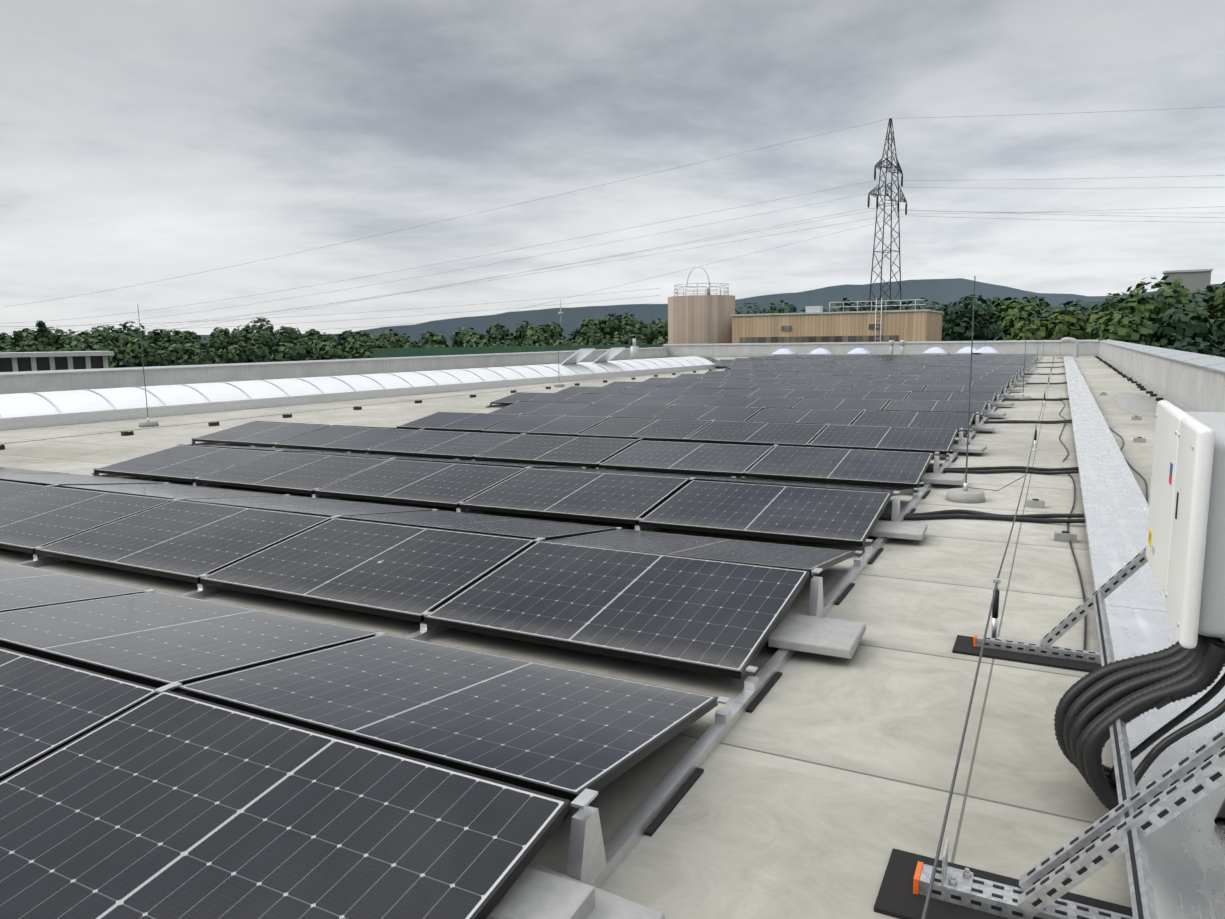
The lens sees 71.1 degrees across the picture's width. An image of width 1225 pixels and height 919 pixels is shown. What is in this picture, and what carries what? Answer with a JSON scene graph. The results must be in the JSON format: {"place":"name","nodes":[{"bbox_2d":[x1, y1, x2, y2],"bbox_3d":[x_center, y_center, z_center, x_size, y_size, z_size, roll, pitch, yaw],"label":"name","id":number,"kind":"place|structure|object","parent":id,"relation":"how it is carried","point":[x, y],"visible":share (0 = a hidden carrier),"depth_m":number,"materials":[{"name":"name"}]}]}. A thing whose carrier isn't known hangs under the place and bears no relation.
{"place":"outdoors","nodes":[
{"label":"outdoors","id":0,"kind":"place"},
{"bbox_2d":[0,351,113,371],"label":"pavilion building","id":1,"kind":"structure","parent":0,"point":[52,355],"depth_m":99.61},
{"bbox_2d":[0,356,102,371],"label":"windows","id":2,"kind":"structure","parent":1,"relation":"attached to","point":[43,363],"depth_m":101.61,"materials":[{"name":"black glass"}]},
{"bbox_2d":[0,356,1164,918],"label":"roof slab","id":3,"kind":"structure","parent":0,"point":[820,788],"depth_m":3.72,"materials":[{"name":"beige concrete"}]},
{"bbox_2d":[0,347,725,429],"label":"skylight frame","id":4,"kind":"object","parent":3,"relation":"on","point":[22,422],"visible":0.62,"depth_m":21.80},
{"bbox_2d":[0,356,713,417],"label":"barrel skylight","id":5,"kind":"object","parent":4,"relation":"on","point":[28,404],"visible":0.77,"depth_m":21.59},
{"bbox_2d":[16,354,1037,887],"bbox_3d":[4.154,-2.533,27.436,15.778,0.285,61.700,3,9,27],"label":"panel mounting frame","id":6,"kind":"object","parent":3,"relation":"on","point":[594,860],"visible":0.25,"depth_m":3.35,"materials":[{"name":"metal"}]},
{"bbox_2d":[0,354,1036,918],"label":"solar panels","id":7,"kind":"object","parent":6,"relation":"on","point":[258,764],"visible":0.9,"depth_m":4.26,"materials":[{"name":"black glass"}]},
{"bbox_2d":[4,276,1061,918],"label":"lightning wires","id":8,"kind":"object","parent":3,"relation":"on","point":[924,914],"visible":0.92,"depth_m":4.18,"materials":[{"name":"grey metal"}]},
{"bbox_2d":[0,356,1145,638],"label":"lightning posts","id":9,"kind":"object","parent":3,"relation":"on","point":[964,494],"visible":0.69,"depth_m":7.90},
{"bbox_2d":[486,357,1042,918],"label":"concrete ballast blocks","id":10,"kind":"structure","parent":3,"relation":"on","point":[538,891],"depth_m":2.35,"materials":[{"name":"concrete"}]},
{"bbox_2d":[644,364,1033,835],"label":"rubber pads","id":11,"kind":"object","parent":3,"relation":"on","point":[665,812],"visible":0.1,"depth_m":3.04,"materials":[{"name":"rubber"}]},
{"bbox_2d":[630,337,1078,359],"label":"roof vents","id":12,"kind":"object","parent":3,"relation":"on","point":[634,351],"visible":0.9,"depth_m":56.04,"materials":[{"name":"silver metal"}]},
{"bbox_2d":[769,352,1000,355],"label":"dome curbs","id":13,"kind":"structure","parent":3,"relation":"on","point":[873,354],"depth_m":56.08,"materials":[{"name":"white plastic"}]},
{"bbox_2d":[772,347,998,353],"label":"dome skylights","id":14,"kind":"object","parent":13,"relation":"on","point":[929,350],"visible":1,"depth_m":55.59,"materials":[{"name":"white plastic"}]},
{"bbox_2d":[874,635,1132,918],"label":"rubber mat","id":15,"kind":"object","parent":3,"relation":"on","point":[897,898],"visible":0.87,"depth_m":2.40,"materials":[{"name":"black rubber"}]},
{"bbox_2d":[878,356,1175,649],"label":"cables","id":16,"kind":"object","parent":3,"relation":"on","point":[963,514],"visible":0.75,"depth_m":8.37,"materials":[{"name":"black plastic"}]},
{"bbox_2d":[919,548,1224,918],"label":"strut frames","id":17,"kind":"structure","parent":3,"relation":"on","point":[958,882],"depth_m":2.20,"materials":[{"name":"silver metal"}]},
{"bbox_2d":[913,635,976,894],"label":"orange end caps","id":18,"kind":"object","parent":17,"relation":"attached to","point":[918,871],"visible":0.9,"depth_m":2.37,"materials":[{"name":"orange plastic"}]},
{"bbox_2d":[932,548,1224,918],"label":"bracket slots","id":19,"kind":"object","parent":17,"relation":"attached to","point":[1179,802],"visible":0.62,"depth_m":2.19,"materials":[{"name":"metal"}]},
{"bbox_2d":[1148,462,1224,666],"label":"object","id":20,"kind":"object","parent":17,"relation":"attached to","point":[1177,497],"visible":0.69,"depth_m":2.93,"materials":[{"name":"plastic"}]},
{"bbox_2d":[1054,634,1224,824],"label":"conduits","id":21,"kind":"object","parent":20,"relation":"attached to","point":[1093,706],"visible":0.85,"depth_m":2.68,"materials":[{"name":"black plastic"}]},
{"bbox_2d":[1146,400,1191,604],"bbox_3d":[2.072,0.134,3.197,0.045,0.660,0.758,3,9,27],"label":"inverter cover","id":22,"kind":"object","parent":20,"relation":"attached to","point":[1170,416],"visible":0.6,"depth_m":3.13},
{"bbox_2d":[1165,417,1214,648],"bbox_3d":[1.800,0.211,2.677,0.045,0.660,0.418,3,9,27],"label":"inverter","id":23,"kind":"object","parent":20,"relation":"attached to","point":[1188,536],"visible":1,"depth_m":2.53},
{"bbox_2d":[1063,356,1224,918],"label":"cable tray","id":24,"kind":"object","parent":3,"relation":"on","point":[1185,849],"visible":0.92,"depth_m":3.94,"materials":[{"name":"metal"}]},
{"bbox_2d":[0,342,1224,411],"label":"parapet walls","id":25,"kind":"structure","parent":0,"point":[1186,387],"depth_m":33.70,"materials":[{"name":"grey concrete"}]},
{"bbox_2d":[0,339,1224,374],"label":"parapet coping","id":26,"kind":"object","parent":25,"relation":"on","point":[1214,363],"visible":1,"depth_m":31.53,"materials":[{"name":"grey metal"}]},
{"bbox_2d":[0,0,1224,336],"label":"sky","id":27,"kind":"structure","parent":0,"point":[142,142],"materials":[{"name":"grey"}]},
{"bbox_2d":[197,278,1155,343],"bbox_3d":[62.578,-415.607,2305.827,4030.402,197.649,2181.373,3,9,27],"label":"hills","id":28,"kind":"structure","parent":0,"point":[944,291],"depth_m":3069.24,"materials":[{"name":"green plant"}]},
{"bbox_2d":[558,300,562,327],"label":"tv tower","id":29,"kind":"structure","parent":28,"relation":"on","point":[560,313],"depth_m":3047.70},
{"bbox_2d":[740,324,897,342],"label":"building windows","id":30,"kind":"structure","parent":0,"point":[810,339],"depth_m":101.07,"materials":[{"name":"black glass"}]},
{"bbox_2d":[449,284,1224,346],"bbox_3d":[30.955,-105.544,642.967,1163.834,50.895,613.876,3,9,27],"label":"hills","id":31,"kind":"structure","parent":0,"point":[1092,303],"depth_m":754.50,"materials":[{"name":"green plant"}]},
{"bbox_2d":[1162,269,1212,293],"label":"hill building","id":32,"kind":"structure","parent":31,"relation":"on","point":[1195,280],"depth_m":694.56,"materials":[{"name":"grey"}]},
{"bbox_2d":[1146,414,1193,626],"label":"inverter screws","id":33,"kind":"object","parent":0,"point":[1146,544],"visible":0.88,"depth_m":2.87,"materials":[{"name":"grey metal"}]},
{"bbox_2d":[1184,411,1224,637],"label":"inverter housing","id":34,"kind":"object","parent":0,"point":[1212,617],"visible":0.31,"depth_m":2.52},
{"label":"ground","id":35,"kind":"structure","parent":0,"visible":0},
{"bbox_2d":[373,344,663,357],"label":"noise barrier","id":36,"kind":"object","parent":35,"relation":"on","point":[397,352],"visible":0.12,"depth_m":115.47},
{"bbox_2d":[5,107,1224,341],"bbox_3d":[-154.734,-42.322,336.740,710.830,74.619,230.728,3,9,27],"label":"power lines","id":37,"kind":"object","parent":35,"relation":"on","point":[637,251],"visible":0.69,"depth_m":198.88,"materials":[{"name":"grey metal"}]},
{"bbox_2d":[668,295,734,343],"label":"silo","id":38,"kind":"object","parent":35,"relation":"on","point":[699,319],"visible":0.4,"depth_m":107.48,"materials":[{"name":"brown wood"}]},
{"bbox_2d":[732,311,941,342],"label":"timber building","id":39,"kind":"structure","parent":35,"relation":"on","point":[923,325],"depth_m":100.20,"materials":[{"name":"brown wood"}]},
{"bbox_2d":[674,267,924,341],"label":"timber building railings","id":40,"kind":"object","parent":39,"relation":"on","point":[808,308],"visible":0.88,"depth_m":104.70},
{"bbox_2d":[731,309,943,315],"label":"roof edge","id":41,"kind":"object","parent":39,"relation":"attached to","point":[838,312],"visible":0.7,"depth_m":100.14,"materials":[{"name":"grey metal"}]},
{"bbox_2d":[867,118,906,310],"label":"power pylon","id":42,"kind":"object","parent":35,"relation":"on","point":[897,167],"visible":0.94,"depth_m":138.54,"materials":[{"name":"grey metal"}]}
]}

